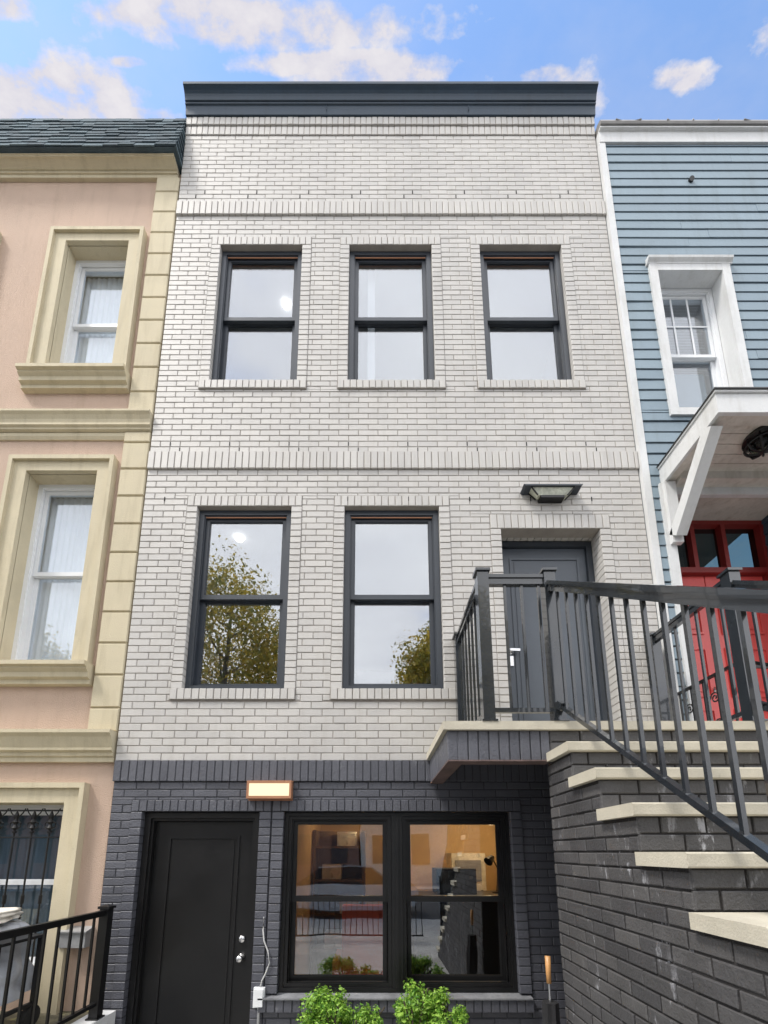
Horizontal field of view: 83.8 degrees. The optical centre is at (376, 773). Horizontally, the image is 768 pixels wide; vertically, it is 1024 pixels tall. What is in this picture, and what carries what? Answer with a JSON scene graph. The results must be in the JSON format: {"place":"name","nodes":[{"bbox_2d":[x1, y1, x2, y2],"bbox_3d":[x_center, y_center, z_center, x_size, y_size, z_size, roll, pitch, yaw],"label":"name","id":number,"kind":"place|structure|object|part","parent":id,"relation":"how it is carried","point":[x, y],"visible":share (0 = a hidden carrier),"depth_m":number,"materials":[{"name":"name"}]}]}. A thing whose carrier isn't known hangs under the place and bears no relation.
{"place":"outdoors","nodes":[
{"label":"outdoors","id":0,"kind":"place"},
{"bbox_2d":[0,1011,87,1023],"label":"yard ground","id":1,"kind":"structure","parent":0,"point":[11,1019],"depth_m":3.26,"materials":[{"name":"grey concrete"}]},
{"bbox_2d":[0,920,42,1023],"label":"covered barbecue","id":2,"kind":"object","parent":1,"relation":"on","point":[17,973],"visible":0.65,"depth_m":3.08,"materials":[{"name":"grey fabric"}]},
{"bbox_2d":[0,907,23,923],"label":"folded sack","id":3,"kind":"object","parent":2,"relation":"on","point":[7,914],"visible":1,"depth_m":3.13,"materials":[{"name":"white fabric"}]},
{"bbox_2d":[324,929,341,947],"bbox_3d":[-0.570,2.265,5.862,0.260,0.200,0.250,0,-10,0],"label":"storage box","id":4,"kind":"object","parent":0,"point":[332,938],"visible":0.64,"depth_m":5.74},
{"bbox_2d":[340,902,359,912],"bbox_3d":[-0.370,1.823,5.944,0.260,0.200,0.250,0,-10,0],"label":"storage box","id":5,"kind":"object","parent":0,"point":[341,903],"visible":0.29,"depth_m":5.83,"materials":[{"name":"grey"}]},
{"bbox_2d":[332,904,382,974],"bbox_3d":[-0.140,2.136,4.742,0.640,1.250,0.600,0,-10,0],"label":"armchair","id":6,"kind":"object","parent":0,"point":[360,952],"visible":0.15,"depth_m":4.93,"materials":[{"name":"fabric"}]},
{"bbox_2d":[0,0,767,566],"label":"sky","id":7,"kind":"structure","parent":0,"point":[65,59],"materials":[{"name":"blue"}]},
{"bbox_2d":[446,853,486,890],"bbox_3d":[1.370,2.143,6.439,0.500,1.850,0.520,0,-10,0],"label":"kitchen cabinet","id":8,"kind":"object","parent":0,"point":[467,860],"visible":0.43,"depth_m":6.35,"materials":[{"name":"wood"}]},
{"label":"areaway pavement","id":9,"kind":"structure","parent":0,"visible":0},
{"bbox_2d":[71,1010,115,1023],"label":"yard kerb","id":10,"kind":"structure","parent":9,"relation":"on","point":[109,1017],"depth_m":3.21,"materials":[{"name":"white paint"}]},
{"bbox_2d":[0,904,115,1023],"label":"yard railing","id":11,"kind":"object","parent":10,"relation":"on","point":[104,915],"visible":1,"depth_m":2.93,"materials":[{"name":"black metal"}]},
{"bbox_2d":[295,983,384,1023],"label":"potted shrub","id":12,"kind":"object","parent":9,"relation":"on","point":[329,1002],"visible":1,"depth_m":3.00,"materials":[{"name":"green plant"}]},
{"bbox_2d":[392,978,469,1023],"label":"potted shrub","id":13,"kind":"object","parent":9,"relation":"on","point":[429,1009],"visible":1,"depth_m":2.98,"materials":[{"name":"green plant"}]},
{"bbox_2d":[542,956,560,1023],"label":"folded umbrella","id":14,"kind":"object","parent":9,"relation":"on","point":[550,1012],"visible":1,"depth_m":2.51,"materials":[{"name":"black fabric"}]},
{"bbox_2d":[426,721,767,1023],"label":"entrance stoop","id":15,"kind":"object","parent":9,"relation":"on","point":[662,893],"visible":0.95,"depth_m":2.00,"materials":[{"name":"brick"}]},
{"bbox_2d":[452,567,767,862],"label":"stoop railing","id":16,"kind":"object","parent":15,"relation":"on","point":[550,587],"visible":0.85,"depth_m":2.09,"materials":[{"name":"black metal"}]},
{"bbox_2d":[650,567,767,720],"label":"stoop railing","id":17,"kind":"object","parent":15,"relation":"on","point":[729,577],"visible":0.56,"depth_m":3.00,"materials":[{"name":"black metal"}]},
{"bbox_3d":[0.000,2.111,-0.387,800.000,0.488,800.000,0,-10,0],"label":"ground","id":18,"kind":"structure","parent":0,"visible":0},
{"bbox_2d":[0,117,186,1014],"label":"stucco house","id":19,"kind":"structure","parent":18,"relation":"on","point":[88,216],"depth_m":4.36,"materials":[{"name":"paint"}]},
{"bbox_2d":[0,805,63,964],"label":"window","id":20,"kind":"structure","parent":19,"relation":"in","point":[29,834],"depth_m":3.87,"materials":[{"name":"clear glass"}]},
{"bbox_2d":[10,485,94,659],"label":"window","id":21,"kind":"structure","parent":19,"relation":"in","point":[51,588],"depth_m":4.36,"materials":[{"name":"glass"}]},
{"bbox_2d":[58,926,91,947],"bbox_3d":[-2.440,1.325,3.465,0.230,0.155,0.104,0,-10,0],"label":"meter box","id":22,"kind":"object","parent":19,"relation":"attached to","point":[63,939],"visible":0.61,"depth_m":3.43,"materials":[{"name":"metal"}]},
{"bbox_2d":[59,260,125,362],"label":"window","id":23,"kind":"structure","parent":19,"relation":"in","point":[95,298],"depth_m":4.97,"materials":[{"name":"white plastic"}]},
{"bbox_2d":[101,81,657,1023],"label":"brick townhouse","id":24,"kind":"structure","parent":18,"relation":"on","point":[391,377],"depth_m":4.29,"materials":[{"name":"brick"}]},
{"bbox_2d":[138,821,252,1023],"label":"ground door","id":25,"kind":"structure","parent":24,"relation":"in","point":[194,969],"depth_m":3.59,"materials":[{"name":"black paint"}]},
{"bbox_2d":[185,511,290,688],"bbox_3d":[-1.292,-1.669,4.129,0.916,1.884,0.120,0,-10,0],"label":"window","id":26,"kind":"structure","parent":24,"relation":"in","point":[200,600],"depth_m":4.11,"materials":[{"name":"paint"}]},
{"bbox_2d":[212,251,301,380],"bbox_3d":[-1.289,-4.991,4.739,0.911,1.863,0.120,0,-10,0],"label":"window","id":27,"kind":"structure","parent":24,"relation":"in","point":[231,260],"depth_m":4.75,"materials":[{"name":"paint"}]},
{"bbox_2d":[253,917,269,1023],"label":"outdoor socket","id":28,"kind":"object","parent":24,"relation":"attached to","point":[258,992],"visible":1,"depth_m":3.34,"materials":[{"name":"white plastic"}]},
{"bbox_2d":[246,780,292,800],"bbox_3d":[-0.902,0.142,3.626,0.375,0.170,0.084,0,-10,0],"label":"wall lamp","id":29,"kind":"object","parent":24,"relation":"attached to","point":[269,790],"visible":1,"depth_m":3.59,"materials":[{"name":"beige metal"}]},
{"bbox_2d":[309,830,365,974],"bbox_3d":[-0.520,1.891,5.956,0.720,2.170,0.400,0,-10,0],"label":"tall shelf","id":30,"kind":"object","parent":24,"relation":"on","point":[325,916],"visible":0.61,"depth_m":6.09,"materials":[{"name":"brown wood"}]},
{"bbox_2d":[322,864,342,878],"bbox_3d":[-0.620,1.380,6.025,0.260,0.200,0.250,0,-10,0],"label":"storage box","id":31,"kind":"object","parent":30,"relation":"on","point":[331,871],"visible":0.93,"depth_m":5.90,"materials":[{"name":"brown cardboard"}]},
{"bbox_2d":[337,832,356,845],"bbox_3d":[-0.420,0.938,6.106,0.260,0.200,0.250,0,-10,0],"label":"storage box","id":32,"kind":"object","parent":30,"relation":"on","point":[346,838],"visible":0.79,"depth_m":5.98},
{"bbox_2d":[283,816,391,986],"bbox_3d":[-0.315,1.056,3.629,0.880,1.379,0.120,0,-10,0],"label":"window frame","id":33,"kind":"structure","parent":24,"relation":"in","point":[289,979],"depth_m":3.60,"materials":[{"name":"black paint"}]},
{"bbox_2d":[348,251,434,380],"bbox_3d":[0.157,-4.991,4.739,0.916,1.863,0.120,0,-10,0],"label":"window","id":34,"kind":"structure","parent":24,"relation":"in","point":[358,259],"depth_m":4.75,"materials":[{"name":"paint"}]},
{"bbox_2d":[343,511,442,688],"bbox_3d":[0.150,-1.669,4.129,0.920,1.884,0.120,0,-10,0],"label":"window","id":35,"kind":"structure","parent":24,"relation":"in","point":[352,518],"depth_m":4.11,"materials":[{"name":"paint"}]},
{"bbox_2d":[279,812,517,991],"bbox_3d":[0.174,1.052,3.609,1.918,1.439,0.140,0,-10,0],"label":"paired window frame","id":36,"kind":"structure","parent":24,"relation":"in","point":[396,817],"depth_m":3.55,"materials":[{"name":"black paint"}]},
{"bbox_2d":[411,891,500,974],"bbox_3d":[1.255,2.154,5.171,1.790,1.370,0.650,0,-10,0],"label":"kitchen counter","id":37,"kind":"object","parent":24,"relation":"on","point":[454,938],"visible":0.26,"depth_m":4.92,"materials":[{"name":"black paint"}]},
{"bbox_2d":[416,902,460,974],"bbox_3d":[0.710,2.083,4.894,0.500,1.170,0.019,0,-10,0],"label":"cupboard door","id":38,"kind":"structure","parent":37,"relation":"in","point":[437,923],"depth_m":4.92,"materials":[{"name":"black"}]},
{"bbox_2d":[432,868,476,893],"bbox_3d":[0.960,1.330,5.312,0.480,0.299,0.430,0,-10,0],"label":"countertop oven","id":39,"kind":"object","parent":37,"relation":"on","point":[454,881],"visible":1,"depth_m":5.12,"materials":[{"name":"black metal"}]},
{"bbox_3d":[0.905,1.296,5.122,0.310,0.240,0.014,0,-10,0],"label":"oven door","id":40,"kind":"part","parent":39,"relation":"part of","materials":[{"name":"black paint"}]},
{"bbox_2d":[462,902,500,974],"bbox_3d":[1.250,2.083,4.894,0.500,1.170,0.019,0,-10,0],"label":"cupboard door","id":41,"kind":"structure","parent":37,"relation":"in","point":[481,948],"depth_m":4.92,"materials":[{"name":"black"}]},
{"bbox_2d":[484,855,497,892],"bbox_3d":[1.450,1.248,5.320,0.250,0.463,0.120,9,-13,-39],"label":"desk lamp","id":42,"kind":"object","parent":37,"relation":"on","point":[489,860],"visible":0.77,"depth_m":5.30,"materials":[{"name":"black metal"}]},
{"bbox_2d":[402,816,512,986],"bbox_3d":[0.661,1.056,3.629,0.884,1.379,0.120,0,-10,0],"label":"window frame","id":43,"kind":"structure","parent":24,"relation":"in","point":[505,979],"depth_m":3.60,"materials":[{"name":"black paint"}]},
{"bbox_2d":[480,251,571,380],"bbox_3d":[1.612,-4.991,4.739,0.911,1.863,0.120,0,-10,0],"label":"window","id":44,"kind":"structure","parent":24,"relation":"in","point":[550,260],"depth_m":4.75,"materials":[{"name":"paint"}]},
{"bbox_2d":[520,484,582,502],"bbox_3d":[1.700,-2.715,4.150,0.570,0.110,0.114,0,-10,0],"label":"porch lantern","id":45,"kind":"object","parent":24,"relation":"attached to","point":[550,493],"visible":1,"depth_m":4.13,"materials":[{"name":"paint"}]},
{"bbox_2d":[502,549,600,720],"bbox_3d":[1.683,-1.221,4.133,0.844,2.145,0.100,0,-10,0],"label":"front door","id":46,"kind":"structure","parent":24,"relation":"in","point":[570,564],"depth_m":4.17,"materials":[{"name":"grey paint"}]},
{"bbox_2d":[595,118,767,720],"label":"clapboard house","id":47,"kind":"structure","parent":18,"relation":"on","point":[686,207],"depth_m":4.64,"materials":[{"name":"blue wood"}]},
{"bbox_2d":[661,289,728,406],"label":"window","id":48,"kind":"structure","parent":47,"relation":"in","point":[698,362],"depth_m":4.81,"materials":[{"name":"white plastic"}]},
{"bbox_2d":[682,576,719,720],"bbox_3d":[3.178,-0.991,4.334,0.559,2.215,0.053,0,-10,0],"label":"red door","id":49,"kind":"structure","parent":47,"relation":"in","point":[686,580],"depth_m":4.37,"materials":[{"name":"paint"}]},
{"bbox_2d":[704,576,767,720],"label":"red door","id":50,"kind":"structure","parent":47,"relation":"in","point":[709,581],"depth_m":4.39,"materials":[{"name":"paint"}]},
{"bbox_2d":[741,426,767,459],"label":"caged ceiling lamp","id":51,"kind":"object","parent":47,"relation":"attached to","point":[756,440],"visible":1,"depth_m":3.74,"materials":[{"name":"black metal"}]},
{"bbox_3d":[3.630,1.236,3.159,1.940,2.490,1.460,0,-10,0],"label":"neighbour step","id":52,"kind":"object","parent":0,"visible":0},
{"bbox_2d":[677,661,767,720],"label":"wrought iron railing","id":53,"kind":"object","parent":52,"relation":"on","point":[726,668],"visible":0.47,"depth_m":3.46,"materials":[{"name":"black metal"}]}
]}

